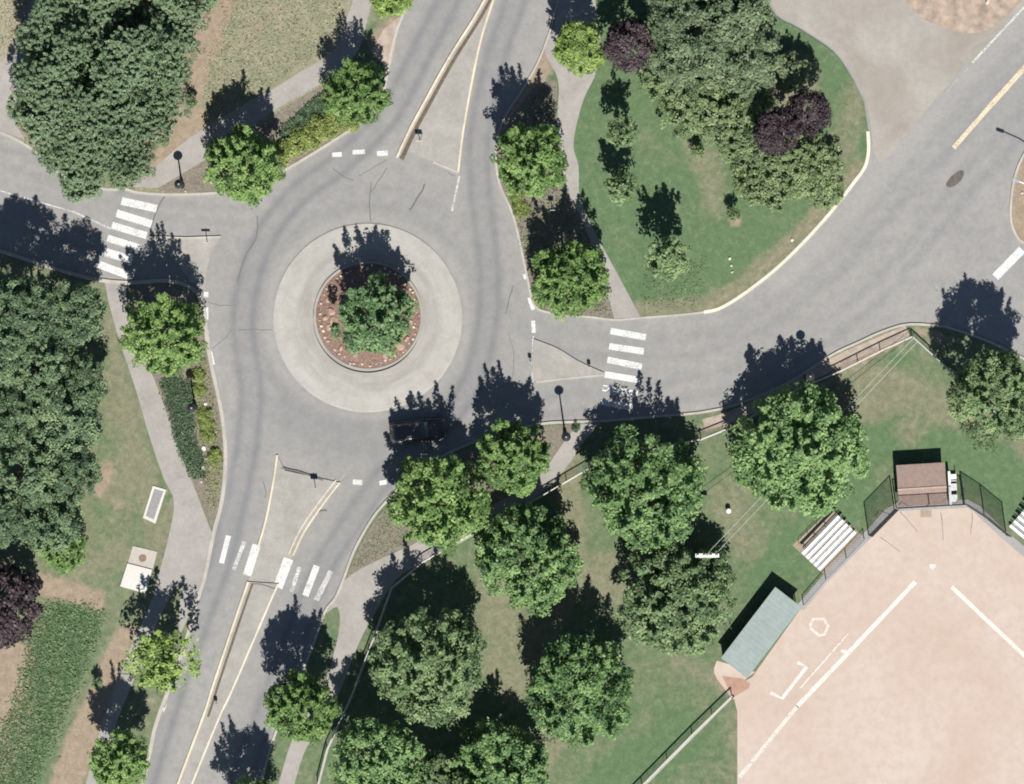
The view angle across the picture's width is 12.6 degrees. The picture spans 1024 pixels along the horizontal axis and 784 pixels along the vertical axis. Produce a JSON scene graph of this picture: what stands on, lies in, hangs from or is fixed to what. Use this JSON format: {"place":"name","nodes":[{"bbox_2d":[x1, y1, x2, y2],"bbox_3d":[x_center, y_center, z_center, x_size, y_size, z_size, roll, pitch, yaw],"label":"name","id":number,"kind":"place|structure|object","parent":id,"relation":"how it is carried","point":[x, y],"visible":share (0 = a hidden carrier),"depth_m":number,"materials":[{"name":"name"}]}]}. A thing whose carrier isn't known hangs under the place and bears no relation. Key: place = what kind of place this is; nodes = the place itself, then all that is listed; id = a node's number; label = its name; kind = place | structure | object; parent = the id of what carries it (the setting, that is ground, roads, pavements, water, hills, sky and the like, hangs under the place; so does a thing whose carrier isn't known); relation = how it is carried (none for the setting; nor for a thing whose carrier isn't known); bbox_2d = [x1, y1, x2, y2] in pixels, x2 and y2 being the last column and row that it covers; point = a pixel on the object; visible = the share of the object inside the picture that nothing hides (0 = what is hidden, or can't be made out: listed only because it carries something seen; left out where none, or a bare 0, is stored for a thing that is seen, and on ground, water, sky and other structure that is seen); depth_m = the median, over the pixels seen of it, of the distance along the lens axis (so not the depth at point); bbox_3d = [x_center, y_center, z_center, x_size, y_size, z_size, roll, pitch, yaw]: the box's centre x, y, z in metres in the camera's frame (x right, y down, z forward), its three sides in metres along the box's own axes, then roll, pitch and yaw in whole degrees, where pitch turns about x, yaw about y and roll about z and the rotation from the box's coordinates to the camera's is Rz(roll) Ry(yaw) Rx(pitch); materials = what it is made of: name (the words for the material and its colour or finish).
{"place":"outdoors","nodes":[
{"label":"outdoors","id":0,"kind":"place"},
{"bbox_2d":[0,0,47,138],"bbox_3d":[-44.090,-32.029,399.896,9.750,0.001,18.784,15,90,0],"label":"side path","id":1,"kind":"structure","parent":0,"point":[7,88],"depth_m":399.90,"materials":[{"name":"concrete"}]},
{"bbox_2d":[0,253,223,783],"bbox_3d":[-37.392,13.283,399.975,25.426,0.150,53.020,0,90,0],"label":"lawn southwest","id":2,"kind":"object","parent":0,"point":[116,527],"visible":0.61,"depth_m":399.90,"materials":[{"name":"green plant"}]},
{"bbox_2d":[0,311,34,386],"bbox_3d":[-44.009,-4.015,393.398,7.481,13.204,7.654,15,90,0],"label":"broadleaf tree","id":3,"kind":"object","parent":2,"relation":"on","point":[12,341],"visible":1,"depth_m":388.83,"materials":[{"name":"green plant"}]},
{"bbox_2d":[0,384,42,444],"bbox_3d":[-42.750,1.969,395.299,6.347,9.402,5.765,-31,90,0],"label":"broadleaf tree","id":4,"kind":"object","parent":2,"relation":"on","point":[22,412],"visible":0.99,"depth_m":392.31,"materials":[{"name":"green plant"}]},
{"bbox_2d":[0,562,43,649],"bbox_3d":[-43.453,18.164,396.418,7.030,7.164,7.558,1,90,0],"label":"plum tree","id":5,"kind":"object","parent":2,"relation":"on","point":[13,624],"visible":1,"depth_m":394.87,"materials":[{"name":"purple plant"}]},
{"bbox_2d":[0,275,56,341],"bbox_3d":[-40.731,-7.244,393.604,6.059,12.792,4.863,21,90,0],"label":"broadleaf tree","id":6,"kind":"object","parent":2,"relation":"on","point":[14,305],"visible":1,"depth_m":388.82,"materials":[{"name":"green plant"}]},
{"bbox_2d":[0,428,63,516],"bbox_3d":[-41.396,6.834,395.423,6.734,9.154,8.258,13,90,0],"label":"broadleaf tree","id":7,"kind":"object","parent":2,"relation":"on","point":[35,459],"visible":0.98,"depth_m":392.96,"materials":[{"name":"green plant"}]},
{"bbox_2d":[3,333,66,403],"bbox_3d":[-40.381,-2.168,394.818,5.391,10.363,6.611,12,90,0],"label":"broadleaf tree","id":8,"kind":"object","parent":2,"relation":"on","point":[22,380],"visible":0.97,"depth_m":391.58,"materials":[{"name":"green plant"}]},
{"bbox_2d":[15,481,84,553],"bbox_3d":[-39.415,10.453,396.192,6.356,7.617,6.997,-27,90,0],"label":"broadleaf tree","id":9,"kind":"object","parent":2,"relation":"on","point":[38,527],"visible":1,"depth_m":394.03,"materials":[{"name":"green plant"}]},
{"bbox_2d":[0,596,106,783],"bbox_3d":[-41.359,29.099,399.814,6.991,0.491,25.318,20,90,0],"label":"tall grass","id":10,"kind":"structure","parent":2,"relation":"on","point":[56,634],"depth_m":399.83,"materials":[{"name":"green plant"}]},
{"bbox_2d":[13,375,102,461],"bbox_3d":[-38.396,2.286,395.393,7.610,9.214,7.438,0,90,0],"label":"broadleaf tree","id":11,"kind":"object","parent":2,"relation":"on","point":[79,426],"visible":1,"depth_m":392.92,"materials":[{"name":"green plant"}]},
{"bbox_2d":[38,528,88,575],"bbox_3d":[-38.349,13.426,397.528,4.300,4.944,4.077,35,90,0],"label":"street tree","id":12,"kind":"object","parent":2,"relation":"on","point":[61,562],"visible":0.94,"depth_m":396.61,"materials":[{"name":"green plant"}]},
{"bbox_2d":[36,280,107,348],"bbox_3d":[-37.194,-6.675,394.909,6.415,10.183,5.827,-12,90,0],"label":"broadleaf tree","id":13,"kind":"object","parent":2,"relation":"on","point":[79,325],"visible":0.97,"depth_m":391.49,"materials":[{"name":"green plant"}]},
{"bbox_2d":[51,440,103,512],"bbox_3d":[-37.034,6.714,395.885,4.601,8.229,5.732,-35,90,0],"label":"broadleaf tree","id":14,"kind":"object","parent":2,"relation":"on","point":[81,462],"visible":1,"depth_m":393.27,"materials":[{"name":"green plant"}]},
{"bbox_2d":[52,341,110,405],"bbox_3d":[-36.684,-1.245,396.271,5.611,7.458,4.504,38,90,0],"label":"broadleaf tree","id":15,"kind":"object","parent":2,"relation":"on","point":[86,371],"visible":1,"depth_m":393.99,"materials":[{"name":"green plant"}]},
{"bbox_2d":[87,728,150,783],"bbox_3d":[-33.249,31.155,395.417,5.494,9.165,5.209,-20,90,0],"label":"street tree","id":16,"kind":"object","parent":2,"relation":"on","point":[106,758],"visible":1,"depth_m":392.79,"materials":[{"name":"green plant"}]},
{"bbox_2d":[119,629,202,694],"bbox_3d":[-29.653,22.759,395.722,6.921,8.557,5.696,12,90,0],"label":"lime tree","id":17,"kind":"object","parent":2,"relation":"on","point":[172,673],"visible":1,"depth_m":393.48,"materials":[{"name":"green plant"}]},
{"bbox_2d":[130,284,222,527],"bbox_3d":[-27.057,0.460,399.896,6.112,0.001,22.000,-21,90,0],"label":"planting bed","id":18,"kind":"object","parent":2,"relation":"on","point":[147,293],"visible":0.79,"depth_m":399.90,"materials":[{"name":"brown soil"}]},
{"bbox_2d":[117,292,208,376],"bbox_3d":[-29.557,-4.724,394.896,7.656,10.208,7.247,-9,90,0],"label":"street tree","id":19,"kind":"object","parent":18,"relation":"on","point":[157,348],"visible":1,"depth_m":392.13,"materials":[{"name":"green plant"}]},
{"bbox_2d":[159,373,208,480],"bbox_3d":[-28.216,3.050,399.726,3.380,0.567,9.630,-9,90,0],"label":"ground cover","id":20,"kind":"object","parent":18,"relation":"on","point":[182,400],"visible":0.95,"depth_m":399.78,"materials":[{"name":"green plant"}]},
{"bbox_2d":[86,283,211,783],"bbox_3d":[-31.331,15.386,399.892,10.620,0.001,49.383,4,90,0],"label":"sidewalk","id":21,"kind":"structure","parent":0,"point":[185,553],"depth_m":399.89,"materials":[{"name":"concrete"}]},
{"bbox_2d":[0,0,400,192],"bbox_3d":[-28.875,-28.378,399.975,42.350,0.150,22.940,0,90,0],"label":"grass","id":22,"kind":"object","parent":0,"point":[184,129],"visible":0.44,"depth_m":399.90,"materials":[{"name":"green plant"}]},
{"bbox_2d":[11,56,58,104],"bbox_3d":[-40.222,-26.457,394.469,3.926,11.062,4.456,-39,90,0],"label":"grove tree","id":23,"kind":"object","parent":22,"relation":"on","point":[30,77],"visible":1,"depth_m":389.88,"materials":[{"name":"green plant"}]},
{"bbox_2d":[15,17,59,61],"bbox_3d":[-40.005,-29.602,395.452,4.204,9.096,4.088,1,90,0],"label":"grove tree","id":24,"kind":"object","parent":22,"relation":"on","point":[38,48],"visible":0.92,"depth_m":391.98,"materials":[{"name":"green plant"}]},
{"bbox_2d":[19,107,65,155],"bbox_3d":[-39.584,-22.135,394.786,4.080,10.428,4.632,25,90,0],"label":"grove tree","id":25,"kind":"object","parent":22,"relation":"on","point":[40,129],"visible":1,"depth_m":390.57,"materials":[{"name":"green plant"}]},
{"bbox_2d":[36,51,85,92],"bbox_3d":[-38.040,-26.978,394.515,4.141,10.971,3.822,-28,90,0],"label":"grove tree","id":26,"kind":"object","parent":22,"relation":"on","point":[55,65],"visible":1,"depth_m":390.05,"materials":[{"name":"green plant"}]},
{"bbox_2d":[51,22,94,66],"bbox_3d":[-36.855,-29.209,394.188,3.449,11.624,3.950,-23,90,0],"label":"grove tree","id":27,"kind":"object","parent":22,"relation":"on","point":[77,48],"visible":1,"depth_m":389.46,"materials":[{"name":"green plant"}]},
{"bbox_2d":[58,80,94,125],"bbox_3d":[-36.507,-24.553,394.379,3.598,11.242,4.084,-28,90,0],"label":"grove tree","id":28,"kind":"object","parent":22,"relation":"on","point":[78,96],"visible":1,"depth_m":389.69,"materials":[{"name":"green plant"}]},
{"bbox_2d":[55,159,105,202],"bbox_3d":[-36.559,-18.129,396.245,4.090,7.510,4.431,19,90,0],"label":"grove tree","id":29,"kind":"object","parent":22,"relation":"on","point":[73,189],"visible":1,"depth_m":393.60,"materials":[{"name":"green plant"}]},
{"bbox_2d":[80,105,126,149],"bbox_3d":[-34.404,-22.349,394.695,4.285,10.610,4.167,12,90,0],"label":"grove tree","id":30,"kind":"object","parent":22,"relation":"on","point":[97,129],"visible":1,"depth_m":390.47,"materials":[{"name":"green plant"}]},
{"bbox_2d":[85,0,134,36],"bbox_3d":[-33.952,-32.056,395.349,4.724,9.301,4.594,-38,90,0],"label":"grove tree","id":31,"kind":"object","parent":22,"relation":"on","point":[103,16],"visible":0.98,"depth_m":391.85,"materials":[{"name":"green plant"}]},
{"bbox_2d":[89,45,139,103],"bbox_3d":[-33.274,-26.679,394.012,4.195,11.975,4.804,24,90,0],"label":"grove tree","id":32,"kind":"object","parent":22,"relation":"on","point":[118,78],"visible":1,"depth_m":389.19,"materials":[{"name":"green plant"}]},
{"bbox_2d":[113,80,161,128],"bbox_3d":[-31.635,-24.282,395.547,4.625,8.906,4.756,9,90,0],"label":"grove tree","id":33,"kind":"object","parent":22,"relation":"on","point":[143,108],"visible":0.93,"depth_m":392.25,"materials":[{"name":"green plant"}]},
{"bbox_2d":[123,18,172,71],"bbox_3d":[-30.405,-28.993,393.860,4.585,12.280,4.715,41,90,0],"label":"grove tree","id":34,"kind":"object","parent":22,"relation":"on","point":[152,47],"visible":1,"depth_m":388.92,"materials":[{"name":"green plant"}]},
{"bbox_2d":[161,0,210,36],"bbox_3d":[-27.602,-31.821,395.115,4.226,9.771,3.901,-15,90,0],"label":"grove tree","id":35,"kind":"object","parent":22,"relation":"on","point":[187,8],"visible":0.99,"depth_m":391.26,"materials":[{"name":"green plant"}]},
{"bbox_2d":[158,70,381,192],"bbox_3d":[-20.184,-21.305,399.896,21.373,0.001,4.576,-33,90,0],"label":"mulch bed northwest","id":36,"kind":"object","parent":22,"relation":"on","point":[270,128],"visible":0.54,"depth_m":399.90,"materials":[{"name":"brown soil"}]},
{"bbox_2d":[202,122,286,208],"bbox_3d":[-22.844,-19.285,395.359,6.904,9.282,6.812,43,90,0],"label":"street tree","id":37,"kind":"object","parent":36,"relation":"on","point":[253,187],"visible":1,"depth_m":393.31,"materials":[{"name":"green plant"}]},
{"bbox_2d":[318,57,392,125],"bbox_3d":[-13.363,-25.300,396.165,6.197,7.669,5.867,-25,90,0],"label":"street tree","id":38,"kind":"object","parent":36,"relation":"on","point":[353,102],"visible":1,"depth_m":394.22,"materials":[{"name":"green plant"}]},
{"bbox_2d":[202,0,341,121],"bbox_3d":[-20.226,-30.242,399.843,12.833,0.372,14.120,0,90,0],"label":"meadow tufts","id":39,"kind":"object","parent":22,"relation":"on","point":[250,34],"visible":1,"depth_m":399.85,"materials":[{"name":"green plant"}]},
{"bbox_2d":[133,0,371,187],"bbox_3d":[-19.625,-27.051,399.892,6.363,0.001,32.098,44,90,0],"label":"sidewalk northwest","id":40,"kind":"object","parent":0,"point":[186,155],"visible":0.89,"depth_m":399.89,"materials":[{"name":"concrete"}]},
{"bbox_2d":[279,423,599,783],"bbox_3d":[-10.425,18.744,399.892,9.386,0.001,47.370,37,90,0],"label":"sidewalk","id":41,"kind":"structure","parent":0,"point":[361,595],"depth_m":399.89,"materials":[{"name":"concrete"}]},
{"bbox_2d":[0,0,1023,783],"bbox_3d":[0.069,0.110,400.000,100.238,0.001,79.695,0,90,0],"label":"road","id":42,"kind":"structure","parent":0,"point":[900,234],"depth_m":400.00,"materials":[{"name":"grey asphalt"}]},
{"bbox_2d":[0,250,226,783],"bbox_3d":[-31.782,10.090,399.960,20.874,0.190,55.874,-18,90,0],"label":"kerb southwest","id":43,"kind":"object","parent":42,"relation":"on","point":[198,295],"visible":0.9,"depth_m":399.87,"materials":[{"name":"concrete"}]},
{"bbox_2d":[97,197,156,278],"bbox_3d":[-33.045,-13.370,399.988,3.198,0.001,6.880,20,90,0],"label":"crosswalk","id":44,"kind":"structure","parent":42,"relation":"on","point":[116,255],"depth_m":399.99,"materials":[{"name":"white paint"}]},
{"bbox_2d":[152,238,218,289],"bbox_3d":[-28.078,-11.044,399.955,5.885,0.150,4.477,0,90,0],"label":"splitter","id":45,"kind":"object","parent":42,"relation":"on","point":[190,258],"visible":1,"depth_m":399.88,"materials":[{"name":"concrete"}]},
{"bbox_2d":[179,582,276,783],"bbox_3d":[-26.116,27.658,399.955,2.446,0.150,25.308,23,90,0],"label":"median","id":46,"kind":"object","parent":42,"relation":"on","point":[260,596],"visible":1,"depth_m":399.88,"materials":[{"name":"concrete"}]},
{"bbox_2d":[260,458,338,554],"bbox_3d":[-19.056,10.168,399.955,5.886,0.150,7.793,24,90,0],"label":"splitter","id":47,"kind":"object","parent":42,"relation":"on","point":[295,498],"visible":1,"depth_m":399.88,"materials":[{"name":"concrete"}]},
{"bbox_2d":[273,223,461,411],"bbox_3d":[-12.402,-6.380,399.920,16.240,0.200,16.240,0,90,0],"label":"truck apron","id":48,"kind":"object","parent":42,"relation":"on","point":[317,371],"visible":1,"depth_m":399.87,"materials":[{"name":"concrete"}]},
{"bbox_2d":[313,261,422,370],"bbox_3d":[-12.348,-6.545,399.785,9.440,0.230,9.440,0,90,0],"label":"island kerb","id":49,"kind":"structure","parent":48,"relation":"on","point":[336,358],"depth_m":399.67,"materials":[{"name":"concrete"}]},
{"bbox_2d":[316,263,420,367],"bbox_3d":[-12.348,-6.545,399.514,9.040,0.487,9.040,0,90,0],"label":"island mound","id":50,"kind":"object","parent":49,"relation":"on","point":[357,277],"visible":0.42,"depth_m":399.64,"materials":[{"name":"brown soil"}]},
{"bbox_2d":[330,270,419,357],"bbox_3d":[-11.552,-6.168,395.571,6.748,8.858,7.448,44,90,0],"label":"island tree","id":51,"kind":"object","parent":50,"relation":"on","point":[380,304],"visible":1,"depth_m":393.42,"materials":[{"name":"green plant"}]},
{"bbox_2d":[389,417,445,443],"bbox_3d":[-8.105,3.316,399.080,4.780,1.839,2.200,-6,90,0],"label":"parked car","id":52,"kind":"object","parent":42,"relation":"on","point":[424,429],"visible":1,"depth_m":398.72,"materials":[{"name":"grey paint"}]},
{"bbox_2d":[398,0,491,170],"bbox_3d":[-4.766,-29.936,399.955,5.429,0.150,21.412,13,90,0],"label":"splitter","id":53,"kind":"object","parent":42,"relation":"on","point":[441,126],"visible":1,"depth_m":399.88,"materials":[{"name":"concrete"}]},
{"bbox_2d":[532,341,602,382],"bbox_3d":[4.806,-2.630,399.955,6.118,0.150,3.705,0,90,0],"label":"splitter","id":54,"kind":"object","parent":42,"relation":"on","point":[549,362],"visible":1,"depth_m":399.88,"materials":[{"name":"concrete"}]},
{"bbox_2d":[600,328,645,410],"bbox_3d":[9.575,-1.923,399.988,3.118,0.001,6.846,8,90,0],"label":"crosswalk","id":55,"kind":"structure","parent":42,"relation":"on","point":[618,376],"depth_m":399.99,"materials":[{"name":"white paint"}]},
{"bbox_2d":[544,0,639,318],"bbox_3d":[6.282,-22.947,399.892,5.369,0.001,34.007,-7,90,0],"label":"sidewalk northeast","id":56,"kind":"structure","parent":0,"point":[573,89],"depth_m":399.89,"materials":[{"name":"concrete"}]},
{"bbox_2d":[263,325,1023,783],"bbox_3d":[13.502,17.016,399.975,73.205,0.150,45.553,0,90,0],"label":"lawn southeast","id":57,"kind":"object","parent":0,"point":[901,411],"visible":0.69,"depth_m":399.90,"materials":[{"name":"green plant"}]},
{"bbox_2d":[263,668,341,745],"bbox_3d":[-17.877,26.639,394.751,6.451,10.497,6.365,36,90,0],"label":"street tree","id":58,"kind":"object","parent":57,"relation":"on","point":[312,699],"visible":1,"depth_m":391.92,"materials":[{"name":"green plant"}]},
{"bbox_2d":[326,715,426,783],"bbox_3d":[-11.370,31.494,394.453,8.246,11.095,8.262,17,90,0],"label":"park tree","id":59,"kind":"object","parent":57,"relation":"on","point":[396,746],"visible":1,"depth_m":391.35,"materials":[{"name":"green plant"}]},
{"bbox_2d":[367,606,486,728],"bbox_3d":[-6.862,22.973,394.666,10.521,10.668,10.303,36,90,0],"label":"park tree","id":60,"kind":"object","parent":57,"relation":"on","point":[444,684],"visible":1,"depth_m":392.22,"materials":[{"name":"green plant"}]},
{"bbox_2d":[413,748,473,783],"bbox_3d":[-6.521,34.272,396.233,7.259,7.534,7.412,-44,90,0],"label":"park tree","id":61,"kind":"object","parent":57,"relation":"on","point":[433,774],"visible":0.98,"depth_m":394.46,"materials":[{"name":"green plant"}]},
{"bbox_2d":[346,425,574,577],"bbox_3d":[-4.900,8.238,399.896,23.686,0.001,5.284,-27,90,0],"label":"planting bed","id":62,"kind":"object","parent":57,"relation":"on","point":[552,434],"visible":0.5,"depth_m":399.90,"materials":[{"name":"brown soil"}]},
{"bbox_2d":[385,453,493,556],"bbox_3d":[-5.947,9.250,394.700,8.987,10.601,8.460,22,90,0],"label":"street tree","id":63,"kind":"object","parent":62,"relation":"on","point":[439,525],"visible":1,"depth_m":392.27,"materials":[{"name":"green plant"}]},
{"bbox_2d":[473,418,551,497],"bbox_3d":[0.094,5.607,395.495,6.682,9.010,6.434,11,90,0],"label":"street tree","id":64,"kind":"object","parent":62,"relation":"on","point":[509,446],"visible":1,"depth_m":393.54,"materials":[{"name":"green plant"}]},
{"bbox_2d":[446,717,549,783],"bbox_3d":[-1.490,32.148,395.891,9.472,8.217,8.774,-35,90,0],"label":"park tree","id":65,"kind":"object","parent":57,"relation":"on","point":[485,745],"visible":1,"depth_m":394.55,"materials":[{"name":"green plant"}]},
{"bbox_2d":[473,501,583,617],"bbox_3d":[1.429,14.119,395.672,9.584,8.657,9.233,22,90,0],"label":"park tree","id":66,"kind":"object","parent":57,"relation":"on","point":[543,551],"visible":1,"depth_m":394.61,"materials":[{"name":"green plant"}]},
{"bbox_2d":[524,632,635,751],"bbox_3d":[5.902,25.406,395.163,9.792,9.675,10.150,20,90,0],"label":"park tree","id":67,"kind":"object","parent":57,"relation":"on","point":[588,717],"visible":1,"depth_m":393.03,"materials":[{"name":"green plant"}]},
{"bbox_2d":[578,423,708,553],"bbox_3d":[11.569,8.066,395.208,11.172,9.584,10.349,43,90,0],"label":"park tree","id":68,"kind":"object","parent":57,"relation":"on","point":[637,522],"visible":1,"depth_m":393.68,"materials":[{"name":"green plant"}]},
{"bbox_2d":[615,528,738,656],"bbox_3d":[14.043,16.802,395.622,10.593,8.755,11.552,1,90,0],"label":"park tree","id":69,"kind":"object","parent":57,"relation":"on","point":[663,620],"visible":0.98,"depth_m":393.95,"materials":[{"name":"green plant"}]},
{"bbox_2d":[721,587,800,677],"bbox_3d":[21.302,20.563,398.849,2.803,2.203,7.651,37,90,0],"label":"dugout","id":70,"kind":"object","parent":57,"relation":"on","point":[761,632],"visible":1,"depth_m":397.89,"materials":[{"name":"metal"}]},
{"bbox_2d":[728,380,870,519],"bbox_3d":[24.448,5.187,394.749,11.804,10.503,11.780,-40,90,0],"label":"park tree","id":71,"kind":"object","parent":57,"relation":"on","point":[780,458],"visible":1,"depth_m":393.09,"materials":[{"name":"green plant"}]},
{"bbox_2d":[702,326,909,429],"bbox_3d":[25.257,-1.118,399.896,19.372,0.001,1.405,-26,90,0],"label":"sidewalk","id":72,"kind":"structure","parent":57,"relation":"on","point":[841,359],"depth_m":399.90,"materials":[{"name":"grey concrete"}]},
{"bbox_2d":[793,510,861,573],"bbox_3d":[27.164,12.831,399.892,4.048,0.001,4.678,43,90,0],"label":"bleacher pad","id":73,"kind":"object","parent":57,"relation":"on","point":[804,540],"visible":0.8,"depth_m":399.89,"materials":[{"name":"beige concrete"}]},
{"bbox_2d":[801,514,855,570],"bbox_3d":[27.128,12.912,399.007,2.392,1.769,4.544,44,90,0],"label":"bleachers","id":74,"kind":"object","parent":73,"relation":"on","point":[831,541],"visible":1,"depth_m":399.01,"materials":[{"name":"white metal"}]},
{"bbox_2d":[734,508,1023,783],"bbox_3d":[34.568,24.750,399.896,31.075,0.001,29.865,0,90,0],"label":"ball field infield","id":75,"kind":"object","parent":57,"relation":"on","point":[923,683],"visible":1,"depth_m":399.90,"materials":[{"name":"beige soil"}]},
{"bbox_2d":[770,581,1023,706],"bbox_3d":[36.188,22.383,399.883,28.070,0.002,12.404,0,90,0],"label":"chalk lines","id":76,"kind":"object","parent":75,"relation":"on","point":[878,621],"visible":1,"depth_m":399.88,"materials":[{"name":"white paint"}]},
{"bbox_2d":[798,500,1023,610],"bbox_3d":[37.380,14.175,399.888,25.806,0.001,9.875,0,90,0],"label":"mow strip","id":77,"kind":"object","parent":75,"relation":"on","point":[1015,544],"visible":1,"depth_m":399.89,"materials":[{"name":"concrete"}]},
{"bbox_2d":[896,462,946,506],"bbox_3d":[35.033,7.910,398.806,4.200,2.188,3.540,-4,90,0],"label":"field shed","id":78,"kind":"structure","parent":57,"relation":"on","point":[921,484],"depth_m":397.93,"materials":[{"name":"brown wood"}]},
{"bbox_2d":[945,347,1023,454],"bbox_3d":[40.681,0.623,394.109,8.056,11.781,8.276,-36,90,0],"label":"park tree","id":79,"kind":"object","parent":57,"relation":"on","point":[976,393],"visible":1,"depth_m":390.27,"materials":[{"name":"green plant"}]},
{"bbox_2d":[497,0,867,318],"bbox_3d":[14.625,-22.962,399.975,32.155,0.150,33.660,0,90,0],"label":"lawn","id":80,"kind":"structure","parent":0,"point":[683,196],"depth_m":399.90,"materials":[{"name":"green plant"}]},
{"bbox_2d":[497,80,613,317],"bbox_3d":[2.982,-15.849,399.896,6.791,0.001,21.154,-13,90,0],"label":"mulch bed northeast","id":81,"kind":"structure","parent":80,"relation":"on","point":[534,92],"depth_m":399.90,"materials":[{"name":"brown soil"}]},
{"bbox_2d":[489,121,568,198],"bbox_3d":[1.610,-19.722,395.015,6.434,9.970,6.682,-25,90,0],"label":"street tree","id":82,"kind":"object","parent":81,"relation":"on","point":[518,165],"visible":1,"depth_m":392.57,"materials":[{"name":"green plant"}]},
{"bbox_2d":[503,86,610,315],"bbox_3d":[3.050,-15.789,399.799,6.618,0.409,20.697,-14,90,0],"label":"bed plants","id":83,"kind":"object","parent":81,"relation":"on","point":[532,123],"visible":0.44,"depth_m":399.83,"materials":[{"name":"green plant"}]},
{"bbox_2d":[530,238,611,321],"bbox_3d":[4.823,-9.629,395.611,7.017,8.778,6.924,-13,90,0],"label":"street tree","id":84,"kind":"object","parent":81,"relation":"on","point":[571,261],"visible":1,"depth_m":393.86,"materials":[{"name":"green plant"}]},
{"bbox_2d":[551,19,605,77],"bbox_3d":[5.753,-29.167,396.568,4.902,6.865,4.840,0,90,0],"label":"lime tree","id":85,"kind":"object","parent":80,"relation":"on","point":[567,49],"visible":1,"depth_m":394.39,"materials":[{"name":"green plant"}]},
{"bbox_2d":[600,16,655,73],"bbox_3d":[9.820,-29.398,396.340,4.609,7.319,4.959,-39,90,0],"label":"plum tree","id":86,"kind":"object","parent":80,"relation":"on","point":[618,47],"visible":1,"depth_m":393.66,"materials":[{"name":"purple plant"}]},
{"bbox_2d":[643,235,691,281],"bbox_3d":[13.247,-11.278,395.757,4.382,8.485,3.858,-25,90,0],"label":"young tree","id":87,"kind":"object","parent":80,"relation":"on","point":[674,259],"visible":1,"depth_m":393.24,"materials":[{"name":"green plant"}]},
{"bbox_2d":[644,0,715,46],"bbox_3d":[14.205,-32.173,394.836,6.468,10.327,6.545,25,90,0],"label":"cedar tree","id":88,"kind":"object","parent":80,"relation":"on","point":[670,19],"visible":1,"depth_m":391.63,"materials":[{"name":"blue plant"}]},
{"bbox_2d":[657,78,717,140],"bbox_3d":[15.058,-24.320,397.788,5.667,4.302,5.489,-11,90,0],"label":"laurel bush","id":89,"kind":"object","parent":80,"relation":"on","point":[688,102],"visible":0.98,"depth_m":396.54,"materials":[{"name":"green plant"}]},
{"bbox_2d":[658,13,738,95],"bbox_3d":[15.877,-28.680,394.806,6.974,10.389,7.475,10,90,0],"label":"cedar tree","id":90,"kind":"object","parent":80,"relation":"on","point":[698,47],"visible":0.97,"depth_m":392.00,"materials":[{"name":"green plant"}]},
{"bbox_2d":[690,78,753,145],"bbox_3d":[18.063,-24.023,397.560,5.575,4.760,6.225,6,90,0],"label":"laurel bush","id":91,"kind":"object","parent":80,"relation":"on","point":[720,97],"visible":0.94,"depth_m":396.44,"materials":[{"name":"green plant"}]},
{"bbox_2d":[689,0,774,57],"bbox_3d":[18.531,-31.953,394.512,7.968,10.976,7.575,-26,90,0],"label":"cedar tree","id":92,"kind":"object","parent":80,"relation":"on","point":[753,15],"visible":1,"depth_m":391.21,"materials":[{"name":"green plant"}]},
{"bbox_2d":[716,117,774,176],"bbox_3d":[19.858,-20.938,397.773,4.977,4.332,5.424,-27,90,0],"label":"laurel bush","id":93,"kind":"object","parent":80,"relation":"on","point":[733,149],"visible":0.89,"depth_m":396.54,"materials":[{"name":"green plant"}]},
{"bbox_2d":[712,27,786,100],"bbox_3d":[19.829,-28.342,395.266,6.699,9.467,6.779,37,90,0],"label":"cedar tree","id":94,"kind":"object","parent":80,"relation":"on","point":[764,62],"visible":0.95,"depth_m":392.56,"materials":[{"name":"green plant"}]},
{"bbox_2d":[732,146,801,212],"bbox_3d":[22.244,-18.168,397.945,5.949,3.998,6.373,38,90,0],"label":"laurel bush","id":95,"kind":"object","parent":80,"relation":"on","point":[769,188],"visible":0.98,"depth_m":397.21,"materials":[{"name":"green plant"}]},
{"bbox_2d":[753,104,803,158],"bbox_3d":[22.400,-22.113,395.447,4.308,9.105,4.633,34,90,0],"label":"plum tree","id":96,"kind":"object","parent":80,"relation":"on","point":[768,123],"visible":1,"depth_m":391.95,"materials":[{"name":"purple plant"}]},
{"bbox_2d":[774,51,814,93],"bbox_3d":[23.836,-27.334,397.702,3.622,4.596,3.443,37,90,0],"label":"cedar tree","id":97,"kind":"object","parent":80,"relation":"on","point":[792,72],"visible":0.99,"depth_m":396.72,"materials":[{"name":"green plant"}]},
{"bbox_2d":[784,87,832,139],"bbox_3d":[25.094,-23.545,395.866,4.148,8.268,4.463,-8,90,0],"label":"plum tree","id":98,"kind":"object","parent":80,"relation":"on","point":[818,118],"visible":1,"depth_m":392.60,"materials":[{"name":"purple plant"}]},
{"bbox_2d":[782,132,845,199],"bbox_3d":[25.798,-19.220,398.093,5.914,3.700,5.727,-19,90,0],"label":"laurel bush","id":99,"kind":"object","parent":80,"relation":"on","point":[812,171],"visible":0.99,"depth_m":397.19,"materials":[{"name":"green plant"}]},
{"bbox_2d":[771,0,1023,162],"bbox_3d":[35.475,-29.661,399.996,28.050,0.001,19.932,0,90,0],"label":"gravel lot","id":100,"kind":"structure","parent":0,"point":[906,64],"depth_m":400.00,"materials":[{"name":"grey gravel"}]},
{"bbox_2d":[906,0,1021,32],"bbox_3d":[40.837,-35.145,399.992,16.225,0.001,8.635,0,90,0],"label":"bare earth","id":101,"kind":"structure","parent":100,"relation":"on","point":[972,16],"depth_m":399.99,"materials":[{"name":"brown soil"}]},
{"label":"ground","id":102,"kind":"structure","parent":0,"visible":0},
{"bbox_2d":[261,415,663,780],"bbox_3d":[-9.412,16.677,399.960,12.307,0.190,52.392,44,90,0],"label":"kerb southeast","id":103,"kind":"object","parent":102,"relation":"on","point":[369,523],"visible":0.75,"depth_m":399.87,"materials":[{"name":"concrete"}]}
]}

